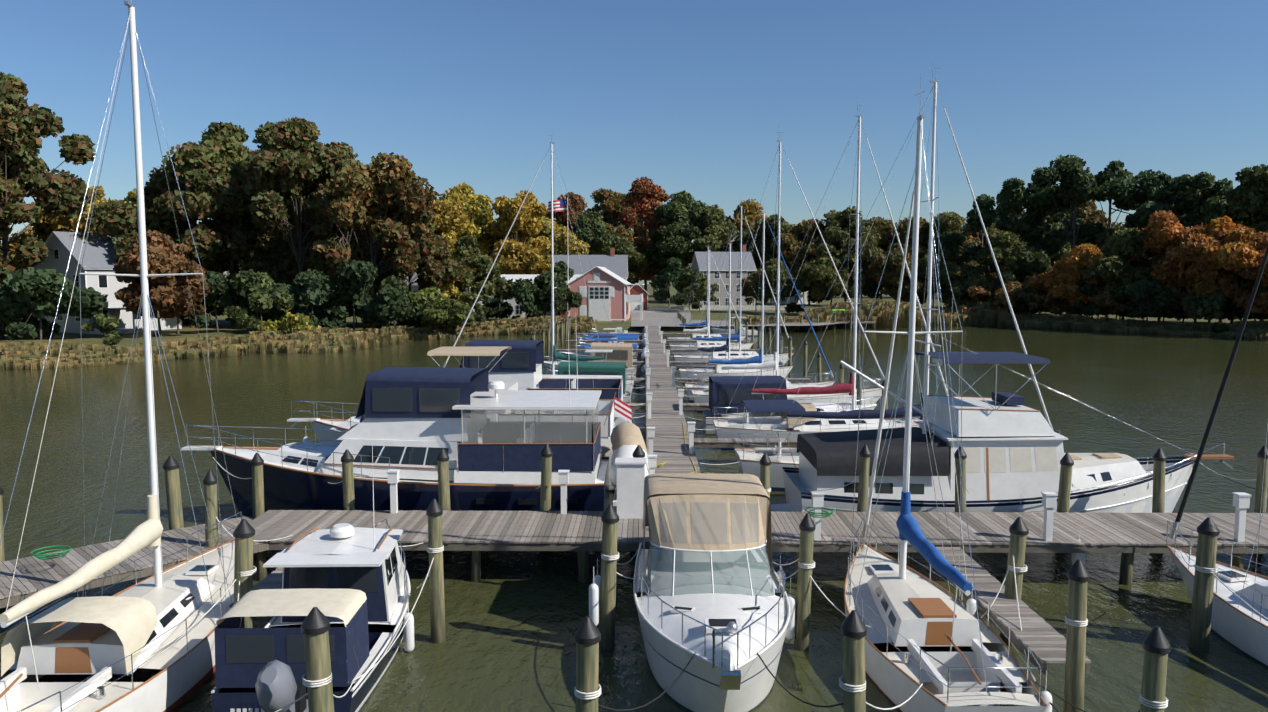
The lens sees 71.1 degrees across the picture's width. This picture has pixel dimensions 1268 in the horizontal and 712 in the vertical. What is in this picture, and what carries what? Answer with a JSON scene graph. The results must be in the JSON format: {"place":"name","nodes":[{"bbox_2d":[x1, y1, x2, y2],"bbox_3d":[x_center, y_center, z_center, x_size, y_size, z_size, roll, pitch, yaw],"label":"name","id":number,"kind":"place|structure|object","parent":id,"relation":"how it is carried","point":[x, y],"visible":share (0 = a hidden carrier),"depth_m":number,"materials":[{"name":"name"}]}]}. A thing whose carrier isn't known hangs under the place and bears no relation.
{"place":"outdoors","nodes":[
{"label":"outdoors","id":0,"kind":"place"},
{"bbox_2d":[404,273,424,291],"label":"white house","id":1,"kind":"structure","parent":0,"point":[414,286],"depth_m":147.98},
{"bbox_2d":[0,281,1267,711],"bbox_3d":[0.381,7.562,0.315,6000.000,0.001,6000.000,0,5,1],"label":"creek water","id":2,"kind":"structure","parent":0,"point":[514,619],"depth_m":31.46,"materials":[{"name":"green liquid"}]},
{"bbox_2d":[0,0,241,711],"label":"sailboat","id":3,"kind":"object","parent":2,"relation":"on","point":[126,631],"visible":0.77,"depth_m":15.73,"materials":[{"name":"white paint"}]},
{"bbox_2d":[211,443,414,711],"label":"motorboat","id":4,"kind":"object","parent":2,"relation":"in","point":[355,581],"visible":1,"depth_m":15.63,"materials":[{"name":"blue paint"}]},
{"bbox_2d":[181,331,631,536],"bbox_3d":[-7.045,1.925,27.467,13.900,7.198,4.276,0,5,1],"label":"motor yacht","id":5,"kind":"object","parent":2,"relation":"on","point":[414,423],"visible":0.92,"depth_m":25.94,"materials":[{"name":"paint"}]},
{"bbox_2d":[287,346,614,490],"bbox_3d":[-6.704,2.374,33.074,12.352,5.326,4.040,0,5,1],"label":"motor yacht","id":6,"kind":"object","parent":2,"relation":"on","point":[334,434],"visible":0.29,"depth_m":32.40,"materials":[{"name":"white"}]},
{"bbox_2d":[443,134,633,392],"bbox_3d":[-6.167,-5.410,55.074,12.315,17.100,3.696,0,5,1],"label":"sailboat","id":7,"kind":"object","parent":2,"relation":"on","point":[556,355],"visible":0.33,"depth_m":55.14,"materials":[{"name":"white"}]},
{"bbox_2d":[459,339,626,426],"bbox_3d":[-5.719,1.857,40.245,10.752,5.106,4.040,0,5,1],"label":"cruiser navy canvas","id":8,"kind":"object","parent":2,"relation":"on","point":[521,362],"visible":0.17,"depth_m":38.68,"materials":[{"name":"white"}]},
{"bbox_2d":[536,361,630,402],"bbox_3d":[-4.817,1.897,51.582,9.214,3.050,2.830,0,5,1],"label":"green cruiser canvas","id":9,"kind":"object","parent":2,"relation":"on","point":[595,368],"visible":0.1,"depth_m":50.36,"materials":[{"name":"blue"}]},
{"bbox_2d":[542,342,635,373],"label":"cruiser","id":10,"kind":"object","parent":2,"relation":"on","point":[624,351],"visible":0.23,"depth_m":65.79,"materials":[{"name":"beige plastic"}]},
{"bbox_2d":[550,375,627,421],"bbox_3d":[-4.652,2.525,44.407,8.714,3.050,2.830,0,5,1],"label":"motorboat","id":11,"kind":"object","parent":2,"relation":"on","point":[593,376],"visible":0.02,"depth_m":44.45,"materials":[{"name":"white plastic"}]},
{"bbox_2d":[548,349,649,386],"bbox_3d":[-2.502,1.012,63.022,7.273,2.820,2.335,0,5,1],"label":"motorboat","id":12,"kind":"object","parent":2,"relation":"on","point":[641,374],"visible":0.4,"depth_m":62.86,"materials":[{"name":"white plastic"}]},
{"bbox_2d":[560,336,648,358],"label":"motorboat","id":13,"kind":"object","parent":2,"relation":"on","point":[634,356],"visible":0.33,"depth_m":78.21,"materials":[{"name":"white paint"}]},
{"bbox_2d":[562,339,646,369],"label":"motorboat","id":14,"kind":"object","parent":2,"relation":"on","point":[643,355],"visible":0.12,"depth_m":74.29,"materials":[{"name":"blue"}]},
{"bbox_2d":[574,341,645,354],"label":"motorboat","id":15,"kind":"object","parent":2,"relation":"on","point":[585,346],"visible":0.27,"depth_m":86.04,"materials":[{"name":"blue"}]},
{"bbox_2d":[575,333,645,346],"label":"boat","id":16,"kind":"object","parent":2,"relation":"on","point":[619,337],"visible":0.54,"depth_m":97.78,"materials":[{"name":"blue fabric"}]},
{"bbox_2d":[577,328,645,347],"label":"motorboat","id":17,"kind":"object","parent":2,"relation":"on","point":[590,343],"visible":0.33,"depth_m":90.18,"materials":[{"name":"white plastic"}]},
{"bbox_2d":[582,331,645,338],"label":"motorboat","id":18,"kind":"object","parent":2,"relation":"on","point":[614,335],"visible":0.12,"depth_m":101.85,"materials":[{"name":"blue fabric"}]},
{"bbox_2d":[589,319,647,336],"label":"motorboat","id":19,"kind":"object","parent":2,"relation":"on","point":[626,331],"visible":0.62,"depth_m":110.13,"materials":[{"name":"white plastic"}]},
{"bbox_2d":[608,422,648,530],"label":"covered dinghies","id":20,"kind":"object","parent":2,"relation":"on","point":[626,438],"visible":0.52,"depth_m":27.96,"materials":[{"name":"beige fabric"}]},
{"bbox_2d":[0,316,1267,711],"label":"pilings","id":21,"kind":"object","parent":2,"relation":"in","point":[590,638],"visible":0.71,"depth_m":18.07,"materials":[{"name":"brown wood"}]},
{"bbox_2d":[0,326,1267,674],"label":"marina pier","id":22,"kind":"structure","parent":21,"relation":"on","point":[1074,532],"depth_m":22.57,"materials":[{"name":"grey wood"}]},
{"bbox_2d":[30,425,1084,625],"bbox_3d":[1.599,4.328,24.349,18.177,1.554,25.799,4,6,37],"label":"pier clutter","id":23,"kind":"object","parent":22,"relation":"on","point":[594,599],"visible":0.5,"depth_m":18.31,"materials":[{"name":"white"}]},
{"bbox_2d":[615,458,646,518],"bbox_3d":[-0.085,3.596,24.168,0.850,1.545,0.650,0,5,1],"label":"dock box","id":24,"kind":"object","parent":22,"relation":"on","point":[630,481],"visible":0.86,"depth_m":23.90,"materials":[{"name":"white plastic"}]},
{"bbox_2d":[159,343,1267,711],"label":"mooring lines","id":25,"kind":"object","parent":21,"relation":"attached to","point":[695,653],"visible":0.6,"depth_m":17.25,"materials":[{"name":"white fabric"}]},
{"bbox_2d":[667,242,746,346],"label":"sailboat","id":26,"kind":"object","parent":2,"relation":"on","point":[693,336],"visible":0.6,"depth_m":98.25,"materials":[{"name":"white"}]},
{"bbox_2d":[670,246,752,355],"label":"sailboat","id":27,"kind":"object","parent":2,"relation":"on","point":[703,343],"visible":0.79,"depth_m":87.23,"materials":[{"name":"white"}]},
{"bbox_2d":[633,473,795,711],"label":"express cruiser","id":28,"kind":"object","parent":2,"relation":"on","point":[709,589],"visible":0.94,"depth_m":17.38,"materials":[{"name":"white plastic"}]},
{"bbox_2d":[674,200,794,368],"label":"sailboat","id":29,"kind":"object","parent":2,"relation":"on","point":[739,354],"visible":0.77,"depth_m":75.16,"materials":[{"name":"white"}]},
{"bbox_2d":[679,243,792,383],"bbox_3d":[7.444,-3.283,64.034,8.315,11.300,2.708,0,5,1],"label":"sailboat","id":30,"kind":"object","parent":2,"relation":"on","point":[710,371],"visible":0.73,"depth_m":63.79,"materials":[{"name":"white plastic"}]},
{"bbox_2d":[711,317,764,335],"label":"boat","id":31,"kind":"object","parent":2,"relation":"on","point":[716,330],"visible":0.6,"depth_m":116.12,"materials":[{"name":"white plastic"}]},
{"bbox_2d":[685,198,834,402],"bbox_3d":[7.832,-3.201,54.499,9.315,12.800,3.005,0,5,1],"label":"sailboat","id":32,"kind":"object","parent":2,"relation":"on","point":[757,359],"visible":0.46,"depth_m":54.62,"materials":[{"name":"white"}]},
{"bbox_2d":[691,126,889,412],"bbox_3d":[8.985,-4.695,50.340,11.315,16.500,3.499,0,5,1],"label":"sailboat","id":33,"kind":"object","parent":2,"relation":"on","point":[816,398],"visible":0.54,"depth_m":50.31,"materials":[{"name":"white"}]},
{"bbox_2d":[703,376,880,434],"bbox_3d":[7.854,2.564,43.961,8.714,3.050,2.830,0,5,1],"label":"motorboat","id":34,"kind":"object","parent":2,"relation":"on","point":[722,389],"visible":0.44,"depth_m":42.82,"materials":[{"name":"blue"}]},
{"bbox_2d":[712,101,948,450],"bbox_3d":[9.055,-3.437,39.406,10.915,15.900,3.400,0,5,1],"label":"sailboat","id":35,"kind":"object","parent":2,"relation":"on","point":[747,427],"visible":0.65,"depth_m":39.21,"materials":[{"name":"white"}]},
{"bbox_2d":[734,69,1059,491],"bbox_3d":[9.719,-2.750,32.130,11.815,15.800,3.598,0,5,1],"label":"sailboat","id":36,"kind":"object","parent":2,"relation":"on","point":[779,457],"visible":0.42,"depth_m":32.07,"materials":[{"name":"white"}]},
{"bbox_2d":[844,83,1051,711],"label":"sailboat","id":37,"kind":"object","parent":2,"relation":"on","point":[898,602],"visible":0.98,"depth_m":16.66,"materials":[{"name":"white paint"}]},
{"bbox_2d":[782,299,1233,512],"bbox_3d":[11.487,1.906,27.047,13.593,7.309,4.324,0,5,1],"label":"trawler yacht","id":38,"kind":"object","parent":2,"relation":"on","point":[1012,446],"visible":0.73,"depth_m":25.79,"materials":[{"name":"white paint"}]},
{"bbox_2d":[1166,246,1267,666],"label":"sailboat","id":39,"kind":"object","parent":2,"relation":"on","point":[1239,624],"visible":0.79,"depth_m":18.82,"materials":[{"name":"white paint"}]},
{"bbox_2d":[0,284,1267,359],"bbox_3d":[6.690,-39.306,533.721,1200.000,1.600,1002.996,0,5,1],"label":"shore ground","id":40,"kind":"structure","parent":0,"point":[188,332],"depth_m":123.97,"materials":[{"name":"green plant"}]},
{"bbox_2d":[33,225,181,333],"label":"white house","id":41,"kind":"structure","parent":40,"relation":"on","point":[98,256],"depth_m":107.59,"materials":[{"name":"grey"}]},
{"bbox_2d":[470,274,582,317],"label":"long white building","id":42,"kind":"structure","parent":40,"relation":"on","point":[517,309],"depth_m":148.86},
{"bbox_2d":[548,196,568,282],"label":"flagpole","id":43,"kind":"object","parent":40,"relation":"on","point":[558,205],"visible":0.83,"depth_m":137.38,"materials":[{"name":"silver metal"}]},
{"bbox_2d":[548,266,644,320],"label":"shed","id":44,"kind":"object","parent":40,"relation":"on","point":[611,288],"visible":0.94,"depth_m":136.41,"materials":[{"name":"red"}]},
{"bbox_2d":[553,248,627,280],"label":"grey house roof","id":45,"kind":"structure","parent":44,"relation":"attached to","point":[615,264],"depth_m":175.04,"materials":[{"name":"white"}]},
{"bbox_2d":[0,299,1267,369],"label":"marsh grass","id":46,"kind":"structure","parent":40,"relation":"on","point":[18,355],"depth_m":114.71,"materials":[{"name":"brown plant"}]},
{"bbox_2d":[649,305,785,309],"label":"picket fence","id":47,"kind":"object","parent":40,"relation":"on","point":[712,306],"visible":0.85,"depth_m":183.24,"materials":[{"name":"white wood"}]},
{"bbox_2d":[690,245,756,308],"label":"house","id":48,"kind":"structure","parent":40,"relation":"on","point":[721,294],"depth_m":192.22,"materials":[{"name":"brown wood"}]},
{"bbox_2d":[677,309,851,329],"bbox_3d":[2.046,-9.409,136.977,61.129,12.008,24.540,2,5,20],"label":"landing bollards","id":49,"kind":"object","parent":40,"relation":"on","point":[682,318],"visible":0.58,"depth_m":129.81,"materials":[{"name":"brown wood"}]},
{"bbox_2d":[770,285,815,303],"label":"white house","id":50,"kind":"structure","parent":40,"relation":"on","point":[789,300],"depth_m":226.77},
{"bbox_2d":[730,321,874,323],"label":"dock bulkhead","id":51,"kind":"object","parent":40,"relation":"on","point":[831,322],"visible":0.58,"depth_m":131.28,"materials":[{"name":"brown wood"}]},
{"bbox_2d":[0,0,1267,280],"label":"sky","id":52,"kind":"structure","parent":0,"point":[691,96],"materials":[{"name":"blue"}]},
{"bbox_2d":[630,283,648,309],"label":"shed","id":53,"kind":"structure","parent":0,"point":[636,289],"depth_m":184.28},
{"bbox_2d":[630,310,837,326],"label":"landing road","id":54,"kind":"structure","parent":0,"point":[669,318],"depth_m":138.25,"materials":[{"name":"concrete"}]},
{"bbox_2d":[771,503,791,511],"bbox_3d":[4.420,4.899,27.655,3.140,0.580,1.599,-1,5,-7],"label":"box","id":55,"kind":"object","parent":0,"point":[785,507],"visible":0.02,"depth_m":28.09,"materials":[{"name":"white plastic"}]}
]}

